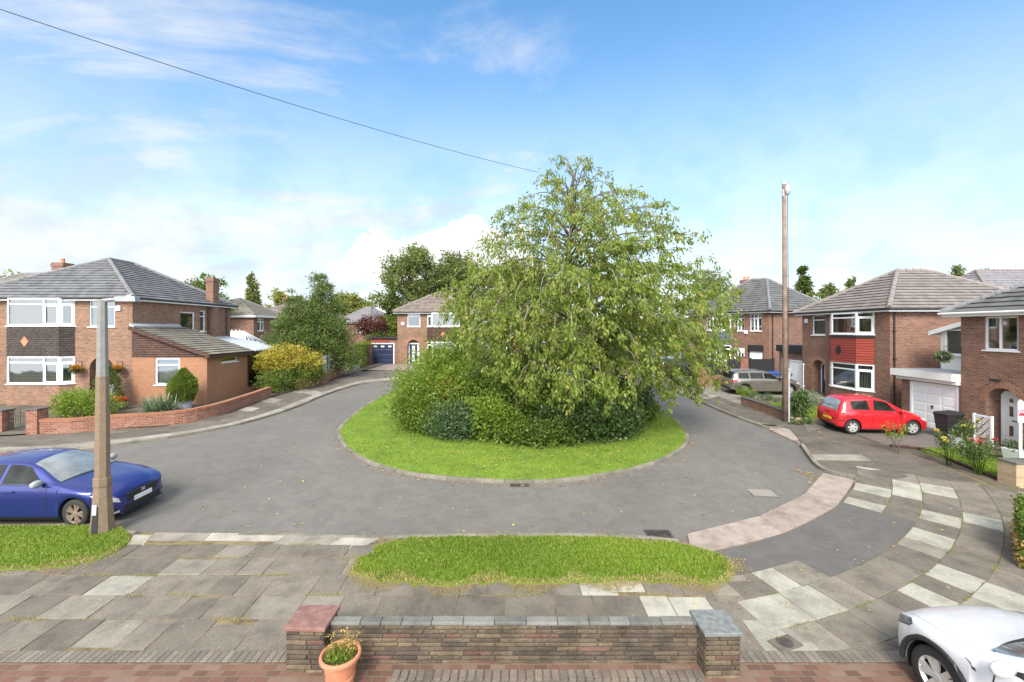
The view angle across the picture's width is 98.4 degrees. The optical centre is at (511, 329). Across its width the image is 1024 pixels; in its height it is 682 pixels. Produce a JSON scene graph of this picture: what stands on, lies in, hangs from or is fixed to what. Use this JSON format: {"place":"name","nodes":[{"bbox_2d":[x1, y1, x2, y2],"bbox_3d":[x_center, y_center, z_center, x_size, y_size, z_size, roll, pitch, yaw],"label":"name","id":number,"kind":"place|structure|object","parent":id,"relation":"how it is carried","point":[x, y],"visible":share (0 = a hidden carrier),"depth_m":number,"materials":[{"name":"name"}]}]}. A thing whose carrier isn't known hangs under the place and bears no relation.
{"place":"outdoors","nodes":[
{"label":"outdoors","id":0,"kind":"place"},
{"bbox_2d":[0,363,385,434],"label":"garden ground","id":1,"kind":"structure","parent":0,"point":[129,408],"depth_m":23.26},
{"bbox_2d":[0,408,15,431],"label":"gate pillar","id":2,"kind":"structure","parent":1,"relation":"on","point":[3,419],"depth_m":18.68,"materials":[{"name":"brick"}]},
{"bbox_2d":[24,407,49,434],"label":"gate pillar","id":3,"kind":"structure","parent":1,"relation":"on","point":[34,415],"depth_m":18.32,"materials":[{"name":"brick"}]},
{"bbox_2d":[47,384,127,417],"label":"shrub","id":4,"kind":"object","parent":1,"relation":"on","point":[72,403],"visible":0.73,"depth_m":20.87,"materials":[{"name":"green plant"}]},
{"bbox_2d":[92,365,125,396],"bbox_3d":[-21.278,3.026,23.213,1.597,2.305,1.418,0,0,0],"label":"conifer","id":5,"kind":"object","parent":1,"relation":"on","point":[115,383],"visible":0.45,"depth_m":23.24,"materials":[{"name":"green plant"}]},
{"bbox_2d":[0,257,280,404],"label":"detached house","id":6,"kind":"structure","parent":1,"relation":"on","point":[163,331],"depth_m":24.20,"materials":[{"name":"orange brick"}]},
{"bbox_2d":[6,356,66,384],"bbox_3d":[-25.778,2.235,24.025,2.928,1.523,0.610,0,0,0],"label":"window","id":7,"kind":"structure","parent":6,"relation":"in","point":[44,362],"depth_m":23.90,"materials":[{"name":"white plastic"}]},
{"bbox_2d":[6,298,66,326],"bbox_3d":[-25.778,-0.913,24.025,2.928,1.541,0.610,0,0,0],"label":"window","id":8,"kind":"structure","parent":6,"relation":"in","point":[44,304],"depth_m":23.90,"materials":[{"name":"white plastic"}]},
{"bbox_2d":[58,356,75,384],"bbox_3d":[-24.317,2.235,24.142,0.894,1.523,0.894,0,0,0],"label":"window","id":9,"kind":"structure","parent":6,"relation":"in","point":[65,362],"depth_m":24.01,"materials":[{"name":"white plastic"}]},
{"bbox_2d":[58,298,75,326],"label":"window","id":10,"kind":"structure","parent":6,"relation":"in","point":[65,304],"depth_m":24.05,"materials":[{"name":"white plastic"}]},
{"bbox_2d":[87,301,115,327],"bbox_3d":[-22.473,-0.834,24.470,1.540,1.488,0.660,0,0,0],"label":"window","id":11,"kind":"structure","parent":6,"relation":"in","point":[93,304],"depth_m":24.40,"materials":[{"name":"white plastic"}]},
{"bbox_2d":[39,387,271,433],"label":"garden wall","id":12,"kind":"structure","parent":1,"relation":"on","point":[87,423],"depth_m":19.57,"materials":[{"name":"brick"}]},
{"bbox_2d":[131,392,183,412],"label":"sword leaf plant","id":13,"kind":"object","parent":1,"relation":"on","point":[157,405],"visible":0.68,"depth_m":21.56,"materials":[{"name":"green plant"}]},
{"bbox_2d":[176,399,192,409],"bbox_3d":[-17.027,3.910,22.900,0.840,0.460,0.827,0,0,0],"label":"plant pot","id":14,"kind":"object","parent":1,"relation":"on","point":[187,405],"visible":0.52,"depth_m":22.65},
{"bbox_2d":[165,367,198,403],"bbox_3d":[-17.037,3.060,22.886,1.576,2.260,1.591,0,0,0],"label":"conifer","id":15,"kind":"object","parent":14,"relation":"in","point":[181,381],"visible":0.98,"depth_m":22.59,"materials":[{"name":"green plant"}]},
{"bbox_2d":[244,358,329,392],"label":"hedge","id":16,"kind":"object","parent":1,"relation":"on","point":[289,380],"visible":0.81,"depth_m":28.13,"materials":[{"name":"green plant"}]},
{"bbox_2d":[252,341,325,387],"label":"shrub","id":17,"kind":"object","parent":1,"relation":"on","point":[278,360],"visible":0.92,"depth_m":28.56,"materials":[{"name":"yellow plant"}]},
{"bbox_2d":[255,288,336,376],"bbox_3d":[-15.749,0.488,32.535,5.896,7.206,6.110,0,0,0],"label":"pine","id":18,"kind":"object","parent":1,"relation":"on","point":[290,330],"visible":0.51,"depth_m":31.93,"materials":[{"name":"green plant"}]},
{"bbox_2d":[297,367,343,389],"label":"garden wall","id":19,"kind":"structure","parent":1,"relation":"on","point":[331,374],"depth_m":30.98,"materials":[{"name":"brick"}]},
{"bbox_2d":[292,271,365,374],"bbox_3d":[-14.524,-0.270,33.844,6.568,8.590,6.386,0,0,0],"label":"pine","id":20,"kind":"object","parent":1,"relation":"on","point":[335,336],"visible":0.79,"depth_m":33.55,"materials":[{"name":"green plant"}]},
{"bbox_2d":[350,311,388,344],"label":"shrub","id":21,"kind":"object","parent":1,"relation":"on","point":[368,325],"visible":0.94,"depth_m":44.25,"materials":[{"name":"red plant"}]},
{"bbox_2d":[0,377,415,449],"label":"kerb slabs","id":22,"kind":"structure","parent":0,"point":[182,432],"depth_m":18.91,"materials":[{"name":"concrete"}]},
{"bbox_2d":[0,9,535,171],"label":"overhead cable","id":23,"kind":"object","parent":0,"point":[232,85],"visible":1,"depth_m":11.82,"materials":[{"name":"black plastic"}]},
{"bbox_2d":[0,370,551,447],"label":"pavement","id":24,"kind":"structure","parent":0,"point":[269,404],"depth_m":20.28,"materials":[{"name":"grey concrete"}]},
{"bbox_2d":[0,375,854,542],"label":"road","id":25,"kind":"structure","parent":0,"point":[218,471],"depth_m":12.95,"materials":[{"name":"grey asphalt"}]},
{"bbox_2d":[0,447,161,524],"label":"parked car","id":26,"kind":"object","parent":25,"relation":"on","point":[47,483],"visible":0.89,"depth_m":10.78,"materials":[{"name":"blue paint"}]},
{"bbox_2d":[0,380,393,452],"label":"kerb","id":27,"kind":"structure","parent":25,"relation":"on","point":[184,434],"depth_m":19.16,"materials":[{"name":"concrete"}]},
{"bbox_2d":[1,400,855,541],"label":"kerb","id":28,"kind":"structure","parent":25,"relation":"on","point":[813,461],"depth_m":10.14,"materials":[{"name":"concrete"}]},
{"bbox_2d":[337,393,688,483],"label":"island kerb","id":29,"kind":"structure","parent":25,"relation":"on","point":[505,481],"depth_m":14.06,"materials":[{"name":"concrete"}]},
{"bbox_2d":[671,386,854,550],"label":"dropped kerb","id":30,"kind":"structure","parent":25,"relation":"on","point":[823,494],"depth_m":11.02,"materials":[{"name":"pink concrete"}]},
{"bbox_2d":[0,663,917,681],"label":"driveway","id":31,"kind":"structure","parent":0,"point":[383,672],"depth_m":6.28,"materials":[{"name":"red brick"}]},
{"bbox_2d":[319,627,362,681],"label":"terracotta pot","id":32,"kind":"object","parent":31,"relation":"on","point":[338,659],"visible":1,"depth_m":5.92,"materials":[{"name":"orange ceramic"}]},
{"bbox_2d":[330,616,696,663],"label":"garden wall","id":33,"kind":"structure","parent":31,"relation":"on","point":[527,639],"depth_m":6.43,"materials":[{"name":"brick"}]},
{"bbox_2d":[389,669,703,681],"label":"wall footing","id":34,"kind":"object","parent":31,"relation":"on","point":[555,675],"depth_m":6.19,"materials":[{"name":"brown brick"}]},
{"bbox_2d":[898,606,1023,681],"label":"parked car","id":35,"kind":"object","parent":31,"relation":"on","point":[961,644],"visible":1,"depth_m":5.73,"materials":[{"name":"white paint"}]},
{"bbox_2d":[0,368,1023,662],"bbox_3d":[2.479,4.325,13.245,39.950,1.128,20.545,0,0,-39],"label":"pavement","id":36,"kind":"structure","parent":0,"point":[964,567],"depth_m":8.12,"materials":[{"name":"grey concrete"}]},
{"bbox_2d":[0,523,130,569],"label":"verge","id":37,"kind":"structure","parent":36,"relation":"on","point":[53,566],"depth_m":9.45,"materials":[{"name":"plant"}]},
{"bbox_2d":[89,295,140,534],"bbox_3d":[-9.232,2.081,10.276,1.061,5.763,0.462,0,0,0],"label":"street lamp","id":38,"kind":"object","parent":37,"relation":"on","point":[102,516],"visible":0.96,"depth_m":10.19,"materials":[{"name":"concrete"}]},
{"bbox_2d":[126,532,378,548],"bbox_3d":[-5.849,4.765,9.913,5.815,0.114,0.626,0,0,2],"label":"crossover","id":39,"kind":"object","parent":36,"relation":"on","point":[174,536],"visible":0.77,"depth_m":9.96,"materials":[{"name":"concrete"}]},
{"bbox_2d":[283,605,339,672],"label":"stone pillar","id":40,"kind":"structure","parent":36,"relation":"on","point":[306,628],"depth_m":6.27,"materials":[{"name":"stone"}]},
{"bbox_2d":[8,542,671,622],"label":"dry grass","id":41,"kind":"structure","parent":36,"relation":"on","point":[101,574],"depth_m":7.98,"materials":[{"name":"brown plant"}]},
{"bbox_2d":[0,651,907,661],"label":"brick edging","id":42,"kind":"object","parent":36,"relation":"on","point":[280,656],"visible":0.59,"depth_m":6.54,"materials":[{"name":"brick"}]},
{"bbox_2d":[351,534,733,586],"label":"verge","id":43,"kind":"structure","parent":36,"relation":"on","point":[551,582],"depth_m":8.79,"materials":[{"name":"plant"}]},
{"bbox_2d":[342,555,747,596],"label":"dry grass","id":44,"kind":"structure","parent":36,"relation":"on","point":[539,584],"depth_m":8.24,"materials":[{"name":"plant"}]},
{"bbox_2d":[689,609,742,678],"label":"stone pillar","id":45,"kind":"structure","parent":36,"relation":"on","point":[719,633],"depth_m":6.18,"materials":[{"name":"grey stone"}]},
{"bbox_2d":[767,634,803,652],"bbox_3d":[4.213,4.833,6.808,0.440,0.032,0.260,0,0,-20],"label":"stop cock cover","id":46,"kind":"object","parent":36,"relation":"on","point":[785,643],"visible":1,"depth_m":6.79,"materials":[{"name":"stone"}]},
{"bbox_2d":[782,181,790,421],"bbox_3d":[12.701,-1.168,20.459,0.367,11.433,0.316,0,0,27],"label":"telegraph pole","id":47,"kind":"object","parent":36,"relation":"on","point":[786,190],"visible":0.94,"depth_m":20.42,"materials":[{"name":"brown wood"}]},
{"bbox_2d":[716,499,918,587],"bbox_3d":[6.887,4.753,9.907,7.161,0.230,1.870,0,0,-27],"label":"asphalt patch","id":48,"kind":"object","parent":36,"relation":"on","point":[865,535],"visible":0.73,"depth_m":9.75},
{"bbox_2d":[880,420,911,453],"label":"rose bush","id":49,"kind":"object","parent":36,"relation":"on","point":[900,432],"visible":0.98,"depth_m":15.99,"materials":[{"name":"green plant"}]},
{"bbox_2d":[0,0,1023,324],"label":"sky","id":50,"kind":"structure","parent":0,"point":[894,129],"materials":[{"name":"blue"}]},
{"bbox_2d":[340,391,685,479],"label":"island lawn","id":51,"kind":"structure","parent":0,"point":[596,458],"depth_m":16.02,"materials":[{"name":"plant"}]},
{"bbox_2d":[381,381,456,436],"bbox_3d":[-3.666,3.368,18.994,3.921,2.277,3.456,0,0,0],"label":"shrub","id":52,"kind":"object","parent":51,"relation":"on","point":[405,416],"visible":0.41,"depth_m":18.36,"materials":[{"name":"green plant"}]},
{"bbox_2d":[416,366,492,407],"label":"shrub","id":53,"kind":"object","parent":51,"relation":"on","point":[444,382],"visible":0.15,"depth_m":19.10,"materials":[{"name":"green plant"}]},
{"bbox_2d":[418,393,493,443],"bbox_3d":[-2.061,3.521,17.838,3.440,2.003,2.396,0,0,0],"label":"shrub","id":54,"kind":"object","parent":51,"relation":"on","point":[450,429],"visible":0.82,"depth_m":17.44,"materials":[{"name":"green plant"}]},
{"bbox_2d":[381,325,531,413],"bbox_3d":[-2.524,2.090,21.405,7.511,4.750,5.854,0,0,0],"label":"shrub","id":55,"kind":"object","parent":51,"relation":"on","point":[440,356],"visible":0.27,"depth_m":20.84,"materials":[{"name":"green plant"}]},
{"bbox_2d":[381,358,570,419],"bbox_3d":[-1.470,2.733,19.103,8.523,3.403,2.704,0,0,5],"label":"shrub","id":56,"kind":"object","parent":51,"relation":"on","point":[413,382],"visible":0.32,"depth_m":18.85,"materials":[{"name":"green plant"}]},
{"bbox_2d":[462,390,530,442],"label":"shrub","id":57,"kind":"object","parent":51,"relation":"on","point":[499,412],"visible":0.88,"depth_m":17.25,"materials":[{"name":"green plant"}]},
{"bbox_2d":[379,369,652,438],"bbox_3d":[0.219,3.099,18.859,11.791,2.894,3.661,0,0,-3],"label":"shrub","id":58,"kind":"object","parent":51,"relation":"on","point":[430,394],"visible":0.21,"depth_m":18.28,"materials":[{"name":"green plant"}]},
{"bbox_2d":[455,352,586,420],"bbox_3d":[0.333,2.688,18.916,6.197,3.541,3.850,0,0,-11],"label":"shrub","id":59,"kind":"object","parent":51,"relation":"on","point":[493,381],"visible":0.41,"depth_m":18.34,"materials":[{"name":"green plant"}]},
{"bbox_2d":[492,414,589,451],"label":"bramble","id":60,"kind":"object","parent":51,"relation":"on","point":[528,434],"visible":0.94,"depth_m":16.72,"materials":[{"name":"green plant"}]},
{"bbox_2d":[529,389,650,444],"bbox_3d":[2.988,3.429,17.764,5.459,2.245,3.248,0,0,0],"label":"shrub","id":61,"kind":"object","parent":51,"relation":"on","point":[619,422],"visible":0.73,"depth_m":17.35,"materials":[{"name":"green plant"}]},
{"bbox_2d":[432,155,748,416],"bbox_3d":[3.228,-1.947,21.127,14.102,12.732,14.746,0,0,0],"label":"cherry tree","id":62,"kind":"object","parent":51,"relation":"on","point":[574,338],"visible":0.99,"depth_m":17.48,"materials":[{"name":"green plant"}]},
{"bbox_2d":[597,375,662,431],"bbox_3d":[5.040,3.132,19.452,3.096,2.645,2.980,0,0,-42],"label":"shrub","id":63,"kind":"object","parent":51,"relation":"on","point":[647,399],"visible":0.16,"depth_m":19.07,"materials":[{"name":"green plant"}]},
{"bbox_2d":[351,332,690,374],"bbox_3d":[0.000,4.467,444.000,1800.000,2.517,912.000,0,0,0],"label":"ground","id":64,"kind":"structure","parent":0,"point":[548,367],"depth_m":53.80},
{"bbox_2d":[0,258,74,281],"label":"house","id":65,"kind":"structure","parent":64,"relation":"on","point":[58,265],"depth_m":34.19,"materials":[{"name":"orange brick"}]},
{"bbox_2d":[184,272,236,315],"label":"tree","id":66,"kind":"object","parent":64,"relation":"on","point":[198,283],"visible":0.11,"depth_m":45.50,"materials":[{"name":"green plant"}]},
{"bbox_2d":[244,271,262,305],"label":"poplar","id":67,"kind":"object","parent":64,"relation":"on","point":[251,281],"visible":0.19,"depth_m":65.68,"materials":[{"name":"green plant"}]},
{"bbox_2d":[230,298,282,343],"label":"house","id":68,"kind":"structure","parent":64,"relation":"on","point":[251,318],"depth_m":48.06,"materials":[{"name":"red brick"}]},
{"bbox_2d":[331,290,374,315],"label":"willow","id":69,"kind":"object","parent":64,"relation":"on","point":[356,302],"visible":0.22,"depth_m":77.12,"materials":[{"name":"green plant"}]},
{"bbox_2d":[345,306,385,346],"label":"house","id":70,"kind":"structure","parent":64,"relation":"on","point":[359,313],"depth_m":72.81,"materials":[{"name":"red brick"}]},
{"bbox_2d":[366,242,454,319],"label":"tree","id":71,"kind":"object","parent":64,"relation":"on","point":[415,263],"visible":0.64,"depth_m":52.10,"materials":[{"name":"green plant"}]},
{"bbox_2d":[368,292,476,363],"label":"detached house","id":72,"kind":"structure","parent":64,"relation":"on","point":[415,318],"depth_m":42.70,"materials":[{"name":"orange brick"}]},
{"bbox_2d":[417,250,494,335],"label":"tree","id":73,"kind":"object","parent":64,"relation":"on","point":[451,261],"visible":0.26,"depth_m":54.54,"materials":[{"name":"green plant"}]},
{"bbox_2d":[677,268,734,342],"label":"tree","id":74,"kind":"object","parent":64,"relation":"on","point":[721,280],"visible":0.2,"depth_m":59.41,"materials":[{"name":"green plant"}]},
{"bbox_2d":[741,397,781,418],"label":"garden wall","id":75,"kind":"structure","parent":64,"relation":"on","point":[770,409],"depth_m":22.49,"materials":[{"name":"red brick"}]},
{"bbox_2d":[793,264,819,298],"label":"fir","id":76,"kind":"object","parent":64,"relation":"on","point":[803,284],"visible":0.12,"depth_m":61.44,"materials":[{"name":"green plant"}]},
{"bbox_2d":[806,282,845,299],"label":"tree","id":77,"kind":"object","parent":64,"relation":"on","point":[829,289],"visible":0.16,"depth_m":57.54,"materials":[{"name":"green plant"}]},
{"bbox_2d":[961,269,1023,287],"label":"house","id":78,"kind":"structure","parent":64,"relation":"on","point":[1004,278],"depth_m":43.18,"materials":[{"name":"grey brick"}]},
{"bbox_2d":[703,386,824,404],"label":"driveway","id":79,"kind":"structure","parent":0,"point":[729,395],"depth_m":27.10,"materials":[{"name":"concrete"}]},
{"bbox_2d":[720,369,799,393],"bbox_3d":[15.517,3.267,27.650,4.305,1.440,2.173,0,2,1],"label":"parked car","id":80,"kind":"object","parent":79,"relation":"on","point":[756,380],"visible":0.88,"depth_m":26.83,"materials":[{"name":"silver metal"}]},
{"bbox_2d":[769,403,817,417],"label":"lawn","id":81,"kind":"structure","parent":0,"point":[809,414],"depth_m":22.55,"materials":[{"name":"plant"}]},
{"bbox_2d":[790,389,812,417],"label":"shrub","id":82,"kind":"object","parent":81,"relation":"on","point":[799,402],"visible":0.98,"depth_m":20.89,"materials":[{"name":"green plant"}]},
{"bbox_2d":[627,362,1023,506],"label":"garden ground","id":83,"kind":"structure","parent":0,"point":[998,485],"depth_m":14.57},
{"bbox_2d":[707,375,721,385],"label":"garden wall","id":84,"kind":"structure","parent":83,"relation":"on","point":[715,378],"depth_m":30.01,"materials":[{"name":"brick"}]},
{"bbox_2d":[707,358,774,374],"bbox_3d":[15.508,2.876,30.150,4.770,1.820,0.100,0,0,0],"label":"panel fence","id":85,"kind":"object","parent":84,"relation":"on","point":[764,364],"visible":0.34,"depth_m":30.13,"materials":[{"name":"black wood"}]},
{"bbox_2d":[686,276,818,371],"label":"detached house","id":86,"kind":"structure","parent":83,"relation":"on","point":[760,337],"depth_m":36.38,"materials":[{"name":"red brick"}]},
{"bbox_2d":[776,268,1002,408],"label":"detached house","id":87,"kind":"structure","parent":83,"relation":"on","point":[863,338],"depth_m":23.76,"materials":[{"name":"red brick"}]},
{"bbox_2d":[811,315,825,335],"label":"window","id":88,"kind":"structure","parent":87,"relation":"in","point":[818,320],"depth_m":27.59,"materials":[{"name":"white plastic"}]},
{"bbox_2d":[829,361,863,390],"bbox_3d":[18.825,2.595,24.775,0.610,1.450,1.970,0,0,0],"label":"window","id":89,"kind":"structure","parent":87,"relation":"in","point":[845,373],"depth_m":24.83,"materials":[{"name":"white plastic"}]},
{"bbox_2d":[829,312,863,334],"bbox_3d":[18.825,-0.300,24.775,0.610,1.240,1.970,0,0,0],"label":"window","id":90,"kind":"structure","parent":87,"relation":"in","point":[836,318],"depth_m":24.60,"materials":[{"name":"white plastic"}]},
{"bbox_2d":[854,364,875,392],"bbox_3d":[18.985,2.595,23.600,0.974,1.450,1.065,0,0,0],"label":"window","id":91,"kind":"structure","parent":87,"relation":"in","point":[859,372],"depth_m":23.63,"materials":[{"name":"white plastic"}]},
{"bbox_2d":[854,312,875,334],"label":"window","id":92,"kind":"structure","parent":87,"relation":"in","point":[858,318],"depth_m":23.59,"materials":[{"name":"white plastic"}]},
{"bbox_2d":[890,444,996,479],"bbox_3d":[14.713,4.509,14.922,0.907,0.314,3.563,0,0,0],"label":"lawn edging","id":93,"kind":"object","parent":83,"relation":"on","point":[987,474],"visible":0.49,"depth_m":14.91,"materials":[{"name":"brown wood"}]},
{"bbox_2d":[931,424,965,465],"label":"rose bush","id":94,"kind":"object","parent":83,"relation":"on","point":[943,439],"visible":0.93,"depth_m":14.67,"materials":[{"name":"green plant"}]},
{"bbox_2d":[890,282,1023,444],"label":"detached house","id":95,"kind":"structure","parent":83,"relation":"on","point":[982,373],"depth_m":17.34,"materials":[{"name":"red brick"}]},
{"bbox_2d":[981,316,1019,352],"bbox_3d":[18.670,0.185,16.625,0.660,1.330,1.270,0,0,0],"label":"window","id":96,"kind":"structure","parent":95,"relation":"in","point":[1001,331],"depth_m":16.93,"materials":[{"name":"white plastic"}]},
{"bbox_2d":[1004,392,1017,444],"bbox_3d":[18.927,3.445,16.570,0.095,2.030,0.880,0,0,0],"label":"door","id":97,"kind":"structure","parent":95,"relation":"in","point":[1010,399],"depth_m":16.77,"materials":[{"name":"white plastic"}]},
{"bbox_2d":[954,414,986,446],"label":"rose bush","id":98,"kind":"object","parent":83,"relation":"on","point":[962,430],"visible":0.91,"depth_m":16.51,"materials":[{"name":"green plant"}]},
{"bbox_2d":[946,433,1001,474],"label":"rose bush","id":99,"kind":"object","parent":83,"relation":"on","point":[981,449],"visible":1,"depth_m":13.80,"materials":[{"name":"green plant"}]},
{"bbox_2d":[995,458,1023,487],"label":"gate pier","id":100,"kind":"structure","parent":83,"relation":"on","point":[1010,471],"depth_m":12.96,"materials":[{"name":"stone"}]},
{"bbox_2d":[1008,493,1023,567],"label":"hedge","id":101,"kind":"object","parent":83,"relation":"on","point":[1017,524],"visible":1,"depth_m":9.04,"materials":[{"name":"green plant"}]},
{"bbox_2d":[1017,400,1023,457],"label":"sale board","id":102,"kind":"object","parent":83,"relation":"on","point":[1020,412],"visible":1,"depth_m":14.18,"materials":[{"name":"white plastic"}]},
{"bbox_2d":[804,422,1000,447],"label":"driveway","id":103,"kind":"structure","parent":0,"point":[923,438],"depth_m":18.03,"materials":[{"name":"concrete"}]},
{"bbox_2d":[817,394,926,434],"bbox_3d":[15.495,3.591,19.044,3.685,1.500,2.055,0,2,4],"label":"parked car","id":104,"kind":"object","parent":103,"relation":"on","point":[852,413],"visible":0.99,"depth_m":18.33,"materials":[{"name":"red paint"}]},
{"bbox_2d":[932,410,964,437],"bbox_3d":[17.570,3.843,17.752,0.844,1.087,0.608,0,0,-6],"label":"wheelie bin","id":105,"kind":"object","parent":103,"relation":"on","point":[945,420],"visible":0.69,"depth_m":17.55,"materials":[{"name":"black plastic"}]},
{"bbox_2d":[972,413,993,445],"bbox_3d":[17.850,3.830,16.740,0.070,1.180,0.690,0,0,0],"label":"trellis screen","id":106,"kind":"object","parent":103,"relation":"on","point":[991,422],"visible":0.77,"depth_m":16.67,"materials":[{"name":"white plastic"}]},
{"bbox_2d":[920,447,1019,488],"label":"lawn","id":107,"kind":"structure","parent":0,"point":[926,452],"depth_m":15.41,"materials":[{"name":"plant"}]},
{"bbox_2d":[1001,439,1023,457],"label":"plant pot","id":108,"kind":"object","parent":107,"relation":"on","point":[1011,451],"visible":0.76,"depth_m":14.78,"materials":[{"name":"white plastic"}]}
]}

